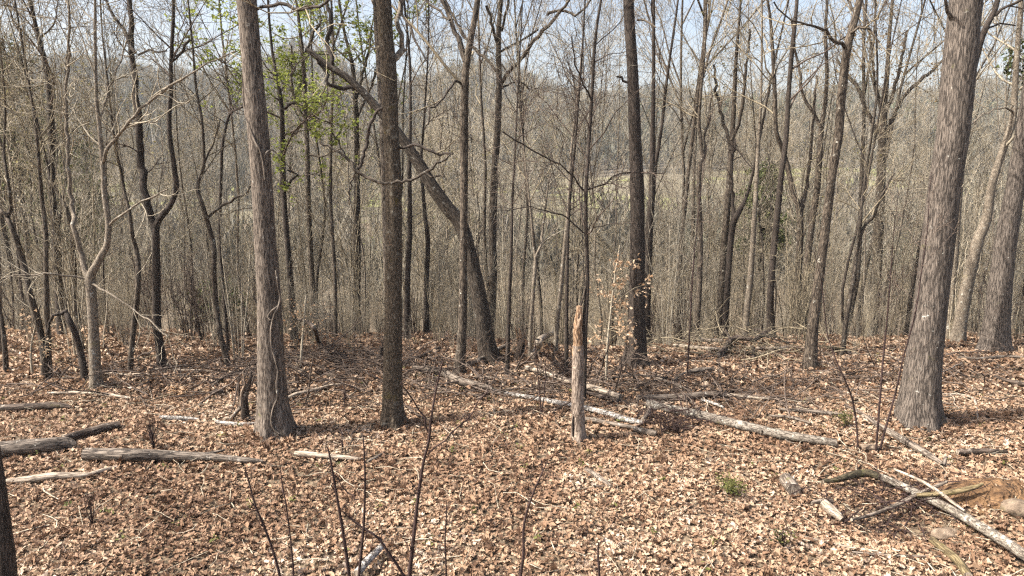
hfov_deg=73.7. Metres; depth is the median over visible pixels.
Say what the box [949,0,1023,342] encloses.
bare tree
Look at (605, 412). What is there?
fallen log
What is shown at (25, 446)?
fallen log
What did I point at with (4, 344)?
sapling
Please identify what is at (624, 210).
bare sapling
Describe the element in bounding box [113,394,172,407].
fallen stick
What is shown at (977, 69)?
bare sapling
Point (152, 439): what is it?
shrub
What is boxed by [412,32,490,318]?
bare sapling
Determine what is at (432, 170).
bare sapling
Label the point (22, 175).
bare tree
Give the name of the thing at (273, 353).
climbing vine
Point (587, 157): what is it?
sapling
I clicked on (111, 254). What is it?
thicket shrub
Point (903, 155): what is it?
bare sapling
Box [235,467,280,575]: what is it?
sapling
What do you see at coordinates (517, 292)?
thicket shrub
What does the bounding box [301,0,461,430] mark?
oak tree
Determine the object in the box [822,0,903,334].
bare sapling
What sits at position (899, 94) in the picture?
bare sapling
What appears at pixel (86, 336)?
beech sapling
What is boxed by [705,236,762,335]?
thicket shrub
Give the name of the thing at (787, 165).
bare tree
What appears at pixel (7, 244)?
bare sapling
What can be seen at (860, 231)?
bare tree
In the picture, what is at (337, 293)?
thicket shrub
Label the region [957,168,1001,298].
bare sapling
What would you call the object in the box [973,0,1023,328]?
bare sapling
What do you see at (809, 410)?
fallen log
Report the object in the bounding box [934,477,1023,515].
dug soil
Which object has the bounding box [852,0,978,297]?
bare sapling
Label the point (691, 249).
thicket shrub
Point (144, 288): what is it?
thicket shrub
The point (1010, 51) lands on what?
cedar tree
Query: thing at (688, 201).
bare sapling
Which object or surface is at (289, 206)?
bare sapling
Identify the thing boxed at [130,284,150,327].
thicket shrub
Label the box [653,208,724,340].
thicket shrub
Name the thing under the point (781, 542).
shrub
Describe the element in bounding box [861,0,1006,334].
bare sapling
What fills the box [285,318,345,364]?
fallen branch
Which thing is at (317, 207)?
bare sapling
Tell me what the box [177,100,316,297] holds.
thicket shrub
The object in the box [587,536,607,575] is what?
sapling
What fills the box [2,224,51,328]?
thicket shrub
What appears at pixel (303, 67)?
bare tree
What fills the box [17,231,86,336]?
thicket shrub
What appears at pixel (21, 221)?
bare sapling
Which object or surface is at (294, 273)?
thicket shrub
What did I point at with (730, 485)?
shrub
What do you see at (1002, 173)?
bare sapling
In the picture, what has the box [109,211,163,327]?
thicket shrub
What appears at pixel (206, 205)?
bare sapling
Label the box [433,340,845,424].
brush tangle
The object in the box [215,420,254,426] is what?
fallen log
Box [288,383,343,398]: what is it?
fallen branch
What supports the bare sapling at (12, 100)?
on the ground
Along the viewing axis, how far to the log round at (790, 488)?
6.52 m
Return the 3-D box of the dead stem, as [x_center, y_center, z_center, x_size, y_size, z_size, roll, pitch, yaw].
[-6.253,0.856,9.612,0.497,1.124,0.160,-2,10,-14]
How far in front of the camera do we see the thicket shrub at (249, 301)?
15.63 m
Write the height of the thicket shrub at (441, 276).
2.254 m
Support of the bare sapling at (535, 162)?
on the ground
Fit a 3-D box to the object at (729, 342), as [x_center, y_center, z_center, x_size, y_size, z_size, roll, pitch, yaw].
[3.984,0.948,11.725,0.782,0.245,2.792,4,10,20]
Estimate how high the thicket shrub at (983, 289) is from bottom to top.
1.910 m
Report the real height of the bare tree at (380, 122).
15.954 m
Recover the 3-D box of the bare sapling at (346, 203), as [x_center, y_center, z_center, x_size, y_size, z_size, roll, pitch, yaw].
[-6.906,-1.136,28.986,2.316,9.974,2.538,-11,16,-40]
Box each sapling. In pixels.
[0,0,43,326]
[0,0,48,352]
[0,0,58,325]
[0,0,86,370]
[0,0,93,272]
[0,0,122,214]
[0,1,95,324]
[0,4,49,325]
[0,24,58,328]
[0,84,49,326]
[0,104,68,288]
[1,0,127,248]
[1,1,156,265]
[1,4,114,310]
[2,156,42,297]
[4,301,75,374]
[7,49,95,324]
[11,131,90,291]
[22,0,144,309]
[27,34,135,294]
[29,0,187,324]
[35,0,165,331]
[58,325,105,349]
[84,118,168,319]
[108,107,192,329]
[112,11,239,289]
[112,139,162,305]
[119,0,277,333]
[136,0,261,332]
[138,0,239,299]
[146,41,226,328]
[168,142,248,287]
[176,35,246,269]
[181,60,283,352]
[182,4,377,327]
[223,33,310,265]
[234,144,294,295]
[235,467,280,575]
[239,228,255,323]
[245,103,329,305]
[260,0,470,180]
[271,466,294,575]
[273,117,368,311]
[283,295,332,368]
[284,0,380,331]
[290,56,381,303]
[292,179,343,310]
[310,90,379,311]
[322,446,358,575]
[323,157,382,316]
[342,511,404,575]
[346,0,473,270]
[354,436,377,575]
[368,7,543,334]
[370,0,524,326]
[382,48,480,327]
[399,2,507,312]
[400,361,488,575]
[401,21,477,322]
[402,61,479,307]
[403,37,482,285]
[412,0,533,296]
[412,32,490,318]
[412,184,481,307]
[430,0,575,356]
[430,0,582,374]
[431,92,525,329]
[440,501,456,575]
[441,177,487,321]
[444,0,602,331]
[451,5,606,319]
[452,0,595,334]
[458,137,518,292]
[481,0,695,400]
[506,293,554,414]
[519,0,693,306]
[519,456,550,575]
[527,0,640,301]
[528,0,633,371]
[530,0,626,287]
[531,0,679,344]
[535,52,614,294]
[540,5,667,351]
[585,0,764,313]
[587,245,653,379]
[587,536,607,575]
[591,135,652,340]
[592,0,703,275]
[592,0,846,335]
[606,0,782,323]
[640,0,795,337]
[646,196,674,334]
[654,65,724,297]
[655,1,764,300]
[657,110,750,337]
[674,91,729,379]
[677,0,767,340]
[677,72,796,291]
[681,0,784,295]
[703,97,781,281]
[714,108,819,323]
[722,0,899,320]
[739,202,781,323]
[747,194,787,330]
[748,0,884,330]
[760,5,920,285]
[771,0,943,328]
[776,2,889,317]
[797,252,859,453]
[801,0,1023,332]
[811,90,865,322]
[816,0,934,333]
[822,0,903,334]
[822,128,913,317]
[822,205,863,330]
[841,1,1016,305]
[844,1,1011,334]
[844,119,914,335]
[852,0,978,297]
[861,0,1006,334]
[872,81,935,333]
[875,177,933,451]
[879,47,939,267]
[879,151,959,449]
[880,1,1008,227]
[882,114,927,302]
[898,0,1014,211]
[910,90,1006,288]
[913,0,1022,260]
[938,72,1023,291]
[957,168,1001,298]
[961,37,1023,253]
[969,9,1023,235]
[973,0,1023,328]
[977,0,1023,335]
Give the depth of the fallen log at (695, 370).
10.08 m
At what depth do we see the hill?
198.81 m
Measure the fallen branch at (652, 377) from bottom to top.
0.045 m
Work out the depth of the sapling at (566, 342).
9.74 m
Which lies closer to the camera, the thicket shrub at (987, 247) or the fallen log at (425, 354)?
the fallen log at (425, 354)
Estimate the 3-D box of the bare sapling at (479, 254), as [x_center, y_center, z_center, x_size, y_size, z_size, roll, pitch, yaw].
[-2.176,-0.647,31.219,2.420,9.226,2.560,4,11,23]
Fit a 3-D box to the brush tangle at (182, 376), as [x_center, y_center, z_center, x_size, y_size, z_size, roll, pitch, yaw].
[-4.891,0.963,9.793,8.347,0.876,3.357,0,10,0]
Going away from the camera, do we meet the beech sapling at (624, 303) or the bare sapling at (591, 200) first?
the beech sapling at (624, 303)
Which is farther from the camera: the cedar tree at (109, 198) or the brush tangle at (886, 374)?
the cedar tree at (109, 198)
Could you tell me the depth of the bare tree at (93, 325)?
8.87 m
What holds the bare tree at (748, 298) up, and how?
on the ground
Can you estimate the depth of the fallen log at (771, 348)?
11.38 m
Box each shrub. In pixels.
[0,0,174,356]
[0,126,140,357]
[0,167,91,320]
[0,188,49,286]
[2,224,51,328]
[2,242,24,328]
[2,263,40,327]
[2,269,31,329]
[3,243,78,327]
[8,93,104,334]
[12,185,108,326]
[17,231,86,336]
[25,171,103,324]
[36,147,135,348]
[51,164,143,325]
[78,483,108,523]
[85,137,182,324]
[85,189,148,325]
[90,199,151,323]
[101,125,206,331]
[101,240,166,327]
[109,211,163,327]
[110,269,140,327]
[116,236,181,330]
[130,244,175,327]
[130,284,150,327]
[136,408,164,448]
[148,188,228,328]
[154,70,288,358]
[167,384,190,395]
[168,283,205,328]
[173,240,222,339]
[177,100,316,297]
[177,141,279,321]
[187,247,243,333]
[223,236,252,330]
[226,206,295,326]
[227,172,317,332]
[227,233,256,333]
[231,207,306,310]
[239,234,298,330]
[246,1,406,334]
[250,108,348,333]
[252,181,342,329]
[256,227,314,333]
[281,250,328,327]
[283,239,325,332]
[304,166,384,334]
[304,288,339,331]
[316,74,432,330]
[322,295,342,331]
[326,265,361,332]
[331,373,350,406]
[336,429,349,452]
[337,152,381,332]
[343,168,420,330]
[366,199,413,323]
[402,268,423,331]
[403,215,457,324]
[413,232,459,340]
[414,239,458,328]
[421,221,499,335]
[431,199,479,331]
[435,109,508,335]
[445,195,512,318]
[496,250,508,336]
[496,271,519,337]
[497,234,541,336]
[503,286,529,338]
[527,216,584,344]
[534,288,555,337]
[560,187,629,345]
[561,301,582,344]
[583,165,696,331]
[593,179,677,322]
[593,222,628,344]
[596,282,628,345]
[601,241,660,334]
[645,113,717,345]
[647,241,704,343]
[650,277,676,342]
[650,292,665,342]
[652,187,737,335]
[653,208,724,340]
[656,187,709,341]
[656,414,692,432]
[667,218,741,337]
[669,293,690,341]
[671,223,720,331]
[688,211,747,331]
[692,264,737,337]
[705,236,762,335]
[708,145,785,323]
[715,467,748,497]
[716,178,790,334]
[719,236,767,333]
[750,313,764,333]
[756,239,810,328]
[770,215,856,339]
[770,523,798,546]
[775,229,839,318]
[776,270,828,324]
[777,228,832,340]
[787,257,849,331]
[832,408,857,427]
[835,137,925,334]
[845,242,891,334]
[860,178,920,335]
[869,265,908,334]
[880,227,960,333]
[882,146,1023,335]
[891,156,989,314]
[947,232,992,338]
[957,193,1018,320]
[959,248,1022,321]
[960,206,1023,317]
[962,167,1023,299]
[973,151,1023,328]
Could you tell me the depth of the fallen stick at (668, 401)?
8.94 m
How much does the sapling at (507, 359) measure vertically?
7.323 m
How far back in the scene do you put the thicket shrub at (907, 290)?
17.49 m
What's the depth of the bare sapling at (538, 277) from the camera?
17.25 m
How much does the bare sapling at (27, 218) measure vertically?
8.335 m
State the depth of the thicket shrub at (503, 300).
23.02 m
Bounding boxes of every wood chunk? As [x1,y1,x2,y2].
[210,390,224,394]
[810,498,832,504]
[820,500,843,521]
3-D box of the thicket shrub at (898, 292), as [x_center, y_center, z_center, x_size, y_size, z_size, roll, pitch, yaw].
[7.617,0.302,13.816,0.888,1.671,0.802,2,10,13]
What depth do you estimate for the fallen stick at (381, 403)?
8.78 m
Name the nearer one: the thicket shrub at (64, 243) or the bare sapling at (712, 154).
the thicket shrub at (64, 243)
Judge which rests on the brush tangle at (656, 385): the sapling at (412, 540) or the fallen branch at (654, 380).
the fallen branch at (654, 380)
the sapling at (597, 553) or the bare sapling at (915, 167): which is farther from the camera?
the bare sapling at (915, 167)
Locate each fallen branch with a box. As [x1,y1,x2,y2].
[211,369,248,386]
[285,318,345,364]
[285,364,305,371]
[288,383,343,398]
[607,374,691,391]
[633,376,667,389]
[701,398,724,407]
[770,415,810,423]
[784,531,879,551]
[845,550,940,557]
[850,480,947,520]
[893,468,965,511]
[942,393,977,419]
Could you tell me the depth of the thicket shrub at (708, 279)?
15.18 m
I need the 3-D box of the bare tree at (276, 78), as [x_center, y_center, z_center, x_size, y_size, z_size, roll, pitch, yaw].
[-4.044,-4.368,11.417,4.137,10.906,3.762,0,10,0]
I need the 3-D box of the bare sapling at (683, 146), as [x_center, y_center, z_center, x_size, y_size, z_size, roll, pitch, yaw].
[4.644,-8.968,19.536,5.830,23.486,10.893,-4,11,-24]
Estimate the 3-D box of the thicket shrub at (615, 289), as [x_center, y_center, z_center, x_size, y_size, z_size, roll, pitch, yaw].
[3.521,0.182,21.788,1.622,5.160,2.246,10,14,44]
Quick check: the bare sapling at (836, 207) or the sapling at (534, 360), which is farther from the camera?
the bare sapling at (836, 207)
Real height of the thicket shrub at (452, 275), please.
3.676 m
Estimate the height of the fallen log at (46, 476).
0.089 m
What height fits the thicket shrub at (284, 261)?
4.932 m
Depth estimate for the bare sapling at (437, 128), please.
17.35 m
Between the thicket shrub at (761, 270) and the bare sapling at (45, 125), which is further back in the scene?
the bare sapling at (45, 125)
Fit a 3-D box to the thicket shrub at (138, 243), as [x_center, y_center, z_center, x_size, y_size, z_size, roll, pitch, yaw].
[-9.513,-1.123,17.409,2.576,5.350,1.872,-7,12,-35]
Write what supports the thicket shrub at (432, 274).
on the ground
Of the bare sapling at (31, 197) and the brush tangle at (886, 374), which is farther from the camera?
the bare sapling at (31, 197)
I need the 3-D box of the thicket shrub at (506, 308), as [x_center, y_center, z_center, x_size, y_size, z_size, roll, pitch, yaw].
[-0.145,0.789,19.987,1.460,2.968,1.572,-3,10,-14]
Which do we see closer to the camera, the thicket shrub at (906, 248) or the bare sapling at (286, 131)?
the thicket shrub at (906, 248)
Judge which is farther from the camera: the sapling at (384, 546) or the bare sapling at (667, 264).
the bare sapling at (667, 264)
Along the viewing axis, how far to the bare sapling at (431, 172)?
20.30 m
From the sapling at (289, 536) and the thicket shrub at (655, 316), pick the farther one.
the thicket shrub at (655, 316)
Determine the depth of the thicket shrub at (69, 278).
12.11 m
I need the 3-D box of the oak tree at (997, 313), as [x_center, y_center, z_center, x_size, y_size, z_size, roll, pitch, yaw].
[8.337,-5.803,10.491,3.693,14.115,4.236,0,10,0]
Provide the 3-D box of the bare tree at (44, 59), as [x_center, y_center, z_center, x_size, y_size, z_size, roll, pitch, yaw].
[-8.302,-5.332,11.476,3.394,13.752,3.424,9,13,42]
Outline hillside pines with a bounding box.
[8,36,1020,156]
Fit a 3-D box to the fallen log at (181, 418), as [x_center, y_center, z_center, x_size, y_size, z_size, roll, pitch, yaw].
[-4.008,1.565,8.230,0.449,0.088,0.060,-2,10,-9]
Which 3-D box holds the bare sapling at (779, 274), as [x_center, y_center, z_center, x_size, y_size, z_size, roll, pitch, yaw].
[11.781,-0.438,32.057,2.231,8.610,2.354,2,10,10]
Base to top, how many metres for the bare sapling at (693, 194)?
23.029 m
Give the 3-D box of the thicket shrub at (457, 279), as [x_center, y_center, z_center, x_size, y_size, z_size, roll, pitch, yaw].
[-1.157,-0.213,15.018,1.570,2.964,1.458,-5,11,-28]
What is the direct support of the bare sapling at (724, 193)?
on the ground
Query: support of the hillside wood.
on the hill
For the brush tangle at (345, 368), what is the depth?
9.73 m
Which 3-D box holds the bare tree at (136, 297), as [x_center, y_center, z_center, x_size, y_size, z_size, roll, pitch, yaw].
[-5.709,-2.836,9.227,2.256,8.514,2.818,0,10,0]
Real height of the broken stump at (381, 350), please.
0.443 m
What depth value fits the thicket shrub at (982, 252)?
14.47 m
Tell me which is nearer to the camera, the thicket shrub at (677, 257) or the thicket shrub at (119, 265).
the thicket shrub at (677, 257)
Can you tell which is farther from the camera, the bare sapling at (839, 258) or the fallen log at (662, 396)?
the bare sapling at (839, 258)
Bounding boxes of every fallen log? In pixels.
[0,402,71,410]
[0,437,77,456]
[6,465,116,482]
[47,391,130,398]
[61,421,120,440]
[81,448,262,462]
[159,415,198,420]
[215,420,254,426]
[294,451,360,459]
[353,543,383,575]
[367,452,385,462]
[402,346,440,362]
[412,366,492,390]
[466,344,505,365]
[493,389,641,423]
[525,365,621,398]
[529,331,553,358]
[584,467,611,485]
[585,417,636,428]
[587,391,618,401]
[633,426,656,435]
[636,391,721,400]
[641,406,650,420]
[646,399,836,446]
[673,344,728,350]
[685,367,714,373]
[694,338,723,341]
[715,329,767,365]
[721,393,781,399]
[756,347,788,349]
[779,408,841,414]
[818,345,850,351]
[823,469,881,482]
[844,405,947,466]
[880,473,1023,560]
[916,483,983,496]
[929,537,972,575]
[956,448,1007,454]
[958,355,1023,359]
[994,375,1023,385]
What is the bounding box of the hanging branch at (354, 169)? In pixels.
[319,107,451,204]
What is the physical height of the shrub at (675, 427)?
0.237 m
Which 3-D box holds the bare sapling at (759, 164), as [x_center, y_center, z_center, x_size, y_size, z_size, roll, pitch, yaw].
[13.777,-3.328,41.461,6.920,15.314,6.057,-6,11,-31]
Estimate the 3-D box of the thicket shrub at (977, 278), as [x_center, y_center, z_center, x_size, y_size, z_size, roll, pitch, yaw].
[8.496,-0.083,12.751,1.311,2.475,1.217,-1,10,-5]
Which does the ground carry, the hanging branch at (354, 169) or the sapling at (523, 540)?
the sapling at (523, 540)
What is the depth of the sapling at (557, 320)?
10.89 m
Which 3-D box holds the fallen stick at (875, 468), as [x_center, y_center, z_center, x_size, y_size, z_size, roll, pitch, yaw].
[3.689,1.830,6.979,0.098,0.047,0.583,-1,6,-5]
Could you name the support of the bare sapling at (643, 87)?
on the ground
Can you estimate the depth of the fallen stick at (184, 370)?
10.15 m
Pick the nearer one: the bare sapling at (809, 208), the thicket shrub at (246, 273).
the bare sapling at (809, 208)
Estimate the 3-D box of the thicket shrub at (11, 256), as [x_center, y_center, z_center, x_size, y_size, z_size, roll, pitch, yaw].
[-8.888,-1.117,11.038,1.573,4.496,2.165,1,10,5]
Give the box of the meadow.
[1,167,1006,223]
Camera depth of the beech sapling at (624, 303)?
9.43 m
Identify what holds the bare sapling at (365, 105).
on the ground
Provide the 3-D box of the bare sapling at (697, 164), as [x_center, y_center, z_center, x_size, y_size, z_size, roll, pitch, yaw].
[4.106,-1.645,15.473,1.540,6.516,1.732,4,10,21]
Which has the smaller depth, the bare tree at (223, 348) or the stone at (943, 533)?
the stone at (943, 533)
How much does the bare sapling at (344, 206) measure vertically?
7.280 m
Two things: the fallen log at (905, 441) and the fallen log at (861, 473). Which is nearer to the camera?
the fallen log at (861, 473)
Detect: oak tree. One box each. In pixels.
[236,0,393,441]
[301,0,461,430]
[616,0,655,369]
[892,0,983,435]
[974,80,1023,354]
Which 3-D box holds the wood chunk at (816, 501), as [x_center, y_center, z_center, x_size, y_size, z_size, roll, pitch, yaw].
[2.883,1.987,6.364,0.222,0.048,0.051,-2,10,-11]
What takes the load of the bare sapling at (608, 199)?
on the ground
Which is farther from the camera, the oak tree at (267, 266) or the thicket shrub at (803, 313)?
the thicket shrub at (803, 313)
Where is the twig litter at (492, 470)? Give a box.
[2,328,1023,575]
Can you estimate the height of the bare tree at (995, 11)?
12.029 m
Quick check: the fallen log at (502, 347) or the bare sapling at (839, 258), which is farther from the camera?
the bare sapling at (839, 258)
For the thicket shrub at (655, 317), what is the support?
on the ground
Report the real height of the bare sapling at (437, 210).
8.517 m
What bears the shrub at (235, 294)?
on the ground
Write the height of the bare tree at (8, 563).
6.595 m
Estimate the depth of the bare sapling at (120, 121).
19.80 m
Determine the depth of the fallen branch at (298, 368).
10.13 m
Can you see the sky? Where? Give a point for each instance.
(686, 3)
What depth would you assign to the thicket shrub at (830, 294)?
19.03 m
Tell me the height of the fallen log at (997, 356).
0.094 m
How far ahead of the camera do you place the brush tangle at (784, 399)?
8.82 m
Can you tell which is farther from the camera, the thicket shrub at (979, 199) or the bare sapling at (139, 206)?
the bare sapling at (139, 206)
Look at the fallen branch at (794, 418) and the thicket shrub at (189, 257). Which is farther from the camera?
the thicket shrub at (189, 257)
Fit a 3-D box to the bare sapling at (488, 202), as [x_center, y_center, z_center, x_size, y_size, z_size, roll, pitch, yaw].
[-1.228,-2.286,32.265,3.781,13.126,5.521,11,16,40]
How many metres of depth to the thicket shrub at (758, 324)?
20.55 m
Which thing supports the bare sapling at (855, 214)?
on the ground
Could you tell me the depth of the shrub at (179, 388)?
9.14 m
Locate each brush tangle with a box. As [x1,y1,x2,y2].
[0,316,459,412]
[97,316,571,453]
[192,321,686,420]
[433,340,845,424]
[508,335,1021,428]
[549,293,894,377]
[628,389,735,440]
[656,320,1023,410]
[774,449,1023,547]
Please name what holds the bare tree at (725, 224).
on the ground
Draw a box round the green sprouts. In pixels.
[2,336,1017,573]
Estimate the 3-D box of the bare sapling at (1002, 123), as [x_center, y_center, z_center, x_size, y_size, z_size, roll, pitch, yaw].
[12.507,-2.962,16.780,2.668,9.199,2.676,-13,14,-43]
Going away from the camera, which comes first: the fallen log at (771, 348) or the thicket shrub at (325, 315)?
the fallen log at (771, 348)
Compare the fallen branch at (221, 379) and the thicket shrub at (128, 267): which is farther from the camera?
the thicket shrub at (128, 267)
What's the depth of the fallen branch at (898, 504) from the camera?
6.19 m
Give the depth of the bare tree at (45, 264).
9.45 m
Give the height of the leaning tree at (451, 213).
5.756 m
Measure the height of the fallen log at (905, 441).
0.120 m
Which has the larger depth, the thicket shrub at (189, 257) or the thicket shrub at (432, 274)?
the thicket shrub at (189, 257)
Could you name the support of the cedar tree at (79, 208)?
on the ground
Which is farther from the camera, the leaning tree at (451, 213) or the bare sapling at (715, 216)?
the bare sapling at (715, 216)
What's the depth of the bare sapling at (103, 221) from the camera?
12.56 m
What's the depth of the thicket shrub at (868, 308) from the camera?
17.00 m
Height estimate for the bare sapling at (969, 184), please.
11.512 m
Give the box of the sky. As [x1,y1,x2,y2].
[0,0,1023,96]
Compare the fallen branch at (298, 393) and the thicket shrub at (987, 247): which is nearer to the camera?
the fallen branch at (298, 393)
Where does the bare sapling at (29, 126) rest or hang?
on the ground
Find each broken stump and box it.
[228,371,254,419]
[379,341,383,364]
[515,324,526,361]
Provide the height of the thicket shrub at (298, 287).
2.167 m
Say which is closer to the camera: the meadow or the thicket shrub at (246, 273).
the thicket shrub at (246, 273)
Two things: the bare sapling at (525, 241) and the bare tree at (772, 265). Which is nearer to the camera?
the bare tree at (772, 265)
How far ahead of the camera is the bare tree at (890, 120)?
18.56 m
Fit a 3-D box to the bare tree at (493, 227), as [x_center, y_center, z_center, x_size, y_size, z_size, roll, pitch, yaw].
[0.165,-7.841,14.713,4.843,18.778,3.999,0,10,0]
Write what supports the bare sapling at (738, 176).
on the ground
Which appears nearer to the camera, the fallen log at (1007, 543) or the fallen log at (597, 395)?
the fallen log at (1007, 543)
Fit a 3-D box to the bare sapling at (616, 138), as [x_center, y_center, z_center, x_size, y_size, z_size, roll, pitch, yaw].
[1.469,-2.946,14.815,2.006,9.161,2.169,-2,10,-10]
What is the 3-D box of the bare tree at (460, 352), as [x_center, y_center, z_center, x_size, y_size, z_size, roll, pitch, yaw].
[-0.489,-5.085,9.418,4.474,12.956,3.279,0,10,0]
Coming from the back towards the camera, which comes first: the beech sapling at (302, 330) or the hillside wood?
the hillside wood
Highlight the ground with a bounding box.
[0,222,1023,575]
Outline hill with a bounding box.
[0,120,991,178]
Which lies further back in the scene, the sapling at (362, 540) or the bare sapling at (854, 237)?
the bare sapling at (854, 237)
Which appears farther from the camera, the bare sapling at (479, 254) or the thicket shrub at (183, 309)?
the bare sapling at (479, 254)
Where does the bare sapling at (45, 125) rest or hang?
on the ground
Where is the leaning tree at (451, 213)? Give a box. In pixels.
[305,0,504,364]
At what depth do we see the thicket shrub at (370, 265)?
16.16 m
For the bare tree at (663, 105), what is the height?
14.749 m
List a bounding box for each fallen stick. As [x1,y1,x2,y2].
[105,372,139,374]
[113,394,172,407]
[148,367,212,370]
[290,387,327,404]
[352,398,417,410]
[638,399,700,402]
[666,465,694,485]
[779,464,826,476]
[856,458,895,477]
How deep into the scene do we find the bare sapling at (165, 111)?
14.92 m
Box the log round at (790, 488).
[779,473,800,494]
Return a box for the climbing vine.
[242,75,280,434]
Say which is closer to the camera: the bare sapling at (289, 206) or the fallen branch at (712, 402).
the fallen branch at (712, 402)
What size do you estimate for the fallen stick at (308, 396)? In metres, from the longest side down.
0.958 x 0.065 x 0.059 m
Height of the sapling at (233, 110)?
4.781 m
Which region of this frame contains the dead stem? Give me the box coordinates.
[46,309,88,380]
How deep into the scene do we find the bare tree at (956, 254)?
12.99 m
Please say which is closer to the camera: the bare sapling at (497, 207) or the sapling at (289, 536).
the sapling at (289, 536)
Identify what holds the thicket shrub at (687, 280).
on the ground
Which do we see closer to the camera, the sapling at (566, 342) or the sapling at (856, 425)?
the sapling at (856, 425)
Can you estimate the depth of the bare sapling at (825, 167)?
16.25 m
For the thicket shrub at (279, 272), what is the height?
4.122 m
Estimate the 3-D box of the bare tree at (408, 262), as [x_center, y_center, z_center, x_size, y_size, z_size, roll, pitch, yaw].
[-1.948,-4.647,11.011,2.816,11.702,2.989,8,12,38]
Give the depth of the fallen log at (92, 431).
7.75 m
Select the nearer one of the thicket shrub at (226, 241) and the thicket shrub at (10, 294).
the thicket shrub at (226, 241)
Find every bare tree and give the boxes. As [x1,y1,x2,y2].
[0,0,100,334]
[0,0,118,352]
[0,0,128,377]
[0,0,162,372]
[0,0,281,390]
[0,34,80,305]
[0,42,61,378]
[0,447,17,575]
[57,0,304,370]
[71,0,279,366]
[164,0,400,339]
[228,0,373,333]
[271,0,436,331]
[349,0,507,374]
[356,0,499,338]
[373,0,385,312]
[397,0,487,332]
[415,0,599,334]
[604,0,733,341]
[615,0,683,237]
[645,0,654,343]
[667,0,836,335]
[680,0,765,338]
[695,0,812,338]
[696,0,816,335]
[746,0,935,370]
[763,0,871,333]
[766,0,907,338]
[791,0,933,354]
[805,0,941,336]
[939,0,1023,338]
[944,0,1023,347]
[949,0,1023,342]
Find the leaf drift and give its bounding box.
[194,357,990,464]
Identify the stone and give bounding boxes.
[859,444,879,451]
[930,527,962,539]
[1000,498,1023,518]
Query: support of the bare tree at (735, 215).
on the ground
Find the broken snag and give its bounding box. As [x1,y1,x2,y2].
[569,280,587,443]
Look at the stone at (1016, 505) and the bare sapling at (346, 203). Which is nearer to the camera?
the stone at (1016, 505)
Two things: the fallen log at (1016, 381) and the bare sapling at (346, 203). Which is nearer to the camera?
the fallen log at (1016, 381)
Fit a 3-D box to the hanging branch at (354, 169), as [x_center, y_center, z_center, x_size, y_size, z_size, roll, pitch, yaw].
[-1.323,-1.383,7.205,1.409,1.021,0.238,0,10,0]
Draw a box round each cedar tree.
[0,104,101,287]
[59,133,130,320]
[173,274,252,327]
[730,158,796,334]
[994,39,1023,333]
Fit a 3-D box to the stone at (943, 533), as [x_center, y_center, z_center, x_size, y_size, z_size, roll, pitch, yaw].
[3.735,2.120,5.872,0.266,0.099,0.166,0,10,0]
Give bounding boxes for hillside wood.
[0,36,1023,296]
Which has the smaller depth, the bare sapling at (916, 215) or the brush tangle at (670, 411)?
the brush tangle at (670, 411)
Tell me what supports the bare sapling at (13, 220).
on the ground
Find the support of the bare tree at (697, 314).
on the ground

